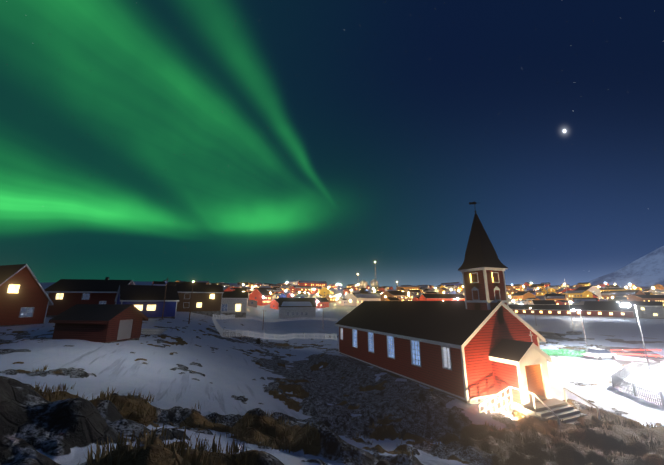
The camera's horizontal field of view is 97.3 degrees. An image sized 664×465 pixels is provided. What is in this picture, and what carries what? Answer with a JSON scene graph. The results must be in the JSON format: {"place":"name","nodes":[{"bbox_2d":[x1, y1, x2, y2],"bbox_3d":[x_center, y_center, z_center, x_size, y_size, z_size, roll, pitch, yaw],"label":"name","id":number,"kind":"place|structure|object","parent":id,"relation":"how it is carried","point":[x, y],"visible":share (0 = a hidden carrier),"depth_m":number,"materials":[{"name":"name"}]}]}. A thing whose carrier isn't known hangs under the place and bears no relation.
{"place":"outdoors","nodes":[
{"label":"outdoors","id":0,"kind":"place"},
{"bbox_2d":[0,281,663,464],"bbox_3d":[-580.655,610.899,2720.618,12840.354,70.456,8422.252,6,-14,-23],"label":"ground","id":1,"kind":"structure","parent":0,"point":[179,368],"depth_m":18.72,"materials":[{"name":"white snow"}]},
{"bbox_2d":[0,264,53,326],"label":"red house","id":2,"kind":"structure","parent":1,"relation":"on","point":[25,299],"depth_m":40.66,"materials":[{"name":"red painted wood"},{"name":"white paint"}]},
{"bbox_2d":[45,277,134,316],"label":"house","id":3,"kind":"structure","parent":1,"relation":"on","point":[64,294],"depth_m":57.63,"materials":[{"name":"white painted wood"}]},
{"bbox_2d":[48,304,147,342],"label":"shed","id":4,"kind":"structure","parent":1,"relation":"on","point":[107,323],"depth_m":27.45,"materials":[{"name":"wood"}]},
{"bbox_2d":[115,284,178,318],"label":"blue house","id":5,"kind":"structure","parent":1,"relation":"on","point":[147,301],"depth_m":55.07,"materials":[{"name":"blue painted wood"},{"name":"white paint"}]},
{"bbox_2d":[176,284,223,316],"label":"house","id":6,"kind":"structure","parent":1,"relation":"on","point":[207,299],"depth_m":76.66,"materials":[{"name":"painted wood"},{"name":"white paint"}]},
{"bbox_2d":[141,278,263,343],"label":"utility poles","id":7,"kind":"object","parent":1,"relation":"on","point":[151,331],"visible":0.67,"depth_m":34.57,"materials":[{"name":"white paint"}]},
{"bbox_2d":[221,291,247,317],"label":"house","id":8,"kind":"structure","parent":1,"relation":"on","point":[234,303],"depth_m":91.34,"materials":[{"name":"white paint"}]},
{"bbox_2d":[212,315,336,339],"bbox_3d":[-11.914,20.886,63.134,25.400,5.791,25.060,6,-14,-23],"label":"picket fence","id":9,"kind":"object","parent":1,"relation":"on","point":[221,331],"visible":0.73,"depth_m":61.75,"materials":[{"name":"grey wood"}]},
{"bbox_2d":[213,314,336,321],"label":"picket fence","id":10,"kind":"object","parent":1,"relation":"on","point":[248,317],"visible":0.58,"depth_m":119.83,"materials":[{"name":"grey wood"}]},
{"bbox_2d":[278,298,315,317],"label":"house","id":11,"kind":"structure","parent":1,"relation":"on","point":[296,307],"depth_m":145.30,"materials":[{"name":"white paint"}]},
{"bbox_2d":[29,366,663,464],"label":"dry grass tufts","id":12,"kind":"object","parent":1,"relation":"on","point":[234,447],"visible":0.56,"depth_m":6.83,"materials":[{"name":"brown plant"}]},
{"bbox_2d":[357,264,397,292],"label":"radar station","id":13,"kind":"object","parent":1,"relation":"on","point":[362,284],"visible":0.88,"depth_m":342.70,"materials":[{"name":"white"}]},
{"bbox_2d":[152,280,663,309],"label":"town","id":14,"kind":"object","parent":1,"relation":"on","point":[272,294],"visible":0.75,"depth_m":288.44,"materials":[{"name":"multicoloured paint"}]},
{"bbox_2d":[335,202,600,424],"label":"church","id":15,"kind":"structure","parent":1,"relation":"on","point":[480,344],"depth_m":24.62,"materials":[{"name":"wood"}]},
{"bbox_2d":[541,349,585,356],"bbox_3d":[35.972,18.935,45.597,5.818,1.434,0.645,-5,-14,20],"label":"green light patch","id":16,"kind":"object","parent":1,"relation":"on","point":[555,353],"visible":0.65,"depth_m":45.68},
{"bbox_2d":[508,304,634,317],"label":"building","id":17,"kind":"structure","parent":1,"relation":"on","point":[595,310],"depth_m":166.82,"materials":[{"name":"red painted wood"},{"name":"white paint"}]},
{"bbox_2d":[524,279,651,374],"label":"street lights","id":18,"kind":"object","parent":1,"relation":"on","point":[621,305],"visible":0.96,"depth_m":35.67,"materials":[{"name":"metal"},{"name":"glass"}]},
{"bbox_2d":[584,348,615,360],"bbox_3d":[39.786,18.080,43.499,4.340,1.450,1.800,4,-14,-15],"label":"car","id":19,"kind":"object","parent":1,"relation":"on","point":[599,354],"visible":0.94,"depth_m":42.88,"materials":[{"name":"white metal"}]},
{"bbox_2d":[611,362,635,386],"bbox_3d":[32.164,15.698,32.245,10.431,1.594,0.284,10,-16,-35],"label":"grey fence","id":20,"kind":"object","parent":1,"relation":"on","point":[625,371],"visible":0.71,"depth_m":32.85,"materials":[{"name":"grey wood"}]},
{"bbox_2d":[584,301,663,318],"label":"building","id":21,"kind":"structure","parent":1,"relation":"on","point":[651,309],"depth_m":150.68,"materials":[{"name":"paint"}]},
{"bbox_2d":[613,353,661,356],"bbox_3d":[44.354,18.036,43.229,6.357,0.183,0.760,-5,-14,20],"label":"railing","id":22,"kind":"object","parent":1,"relation":"on","point":[636,354],"visible":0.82,"depth_m":43.11,"materials":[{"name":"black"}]},
{"bbox_2d":[612,375,663,406],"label":"grey fence","id":23,"kind":"object","parent":1,"relation":"on","point":[635,389],"visible":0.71,"depth_m":26.01,"materials":[{"name":"grey wood"}]},
{"bbox_2d":[0,0,663,289],"label":"sky","id":24,"kind":"structure","parent":0,"point":[274,142],"materials":[{"name":"blue"}]},
{"bbox_2d":[537,331,663,343],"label":"road","id":25,"kind":"structure","parent":0,"point":[549,335],"depth_m":66.88,"materials":[{"name":"grey asphalt"}]},
{"bbox_2d":[589,246,663,286],"bbox_3d":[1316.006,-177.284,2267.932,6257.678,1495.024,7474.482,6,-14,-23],"label":"mountains","id":26,"kind":"structure","parent":0,"point":[647,270],"depth_m":3459.20,"materials":[{"name":"white snow"}]},
{"bbox_2d":[596,346,663,370],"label":"red light streaks","id":27,"kind":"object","parent":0,"point":[656,359],"depth_m":45.30,"materials":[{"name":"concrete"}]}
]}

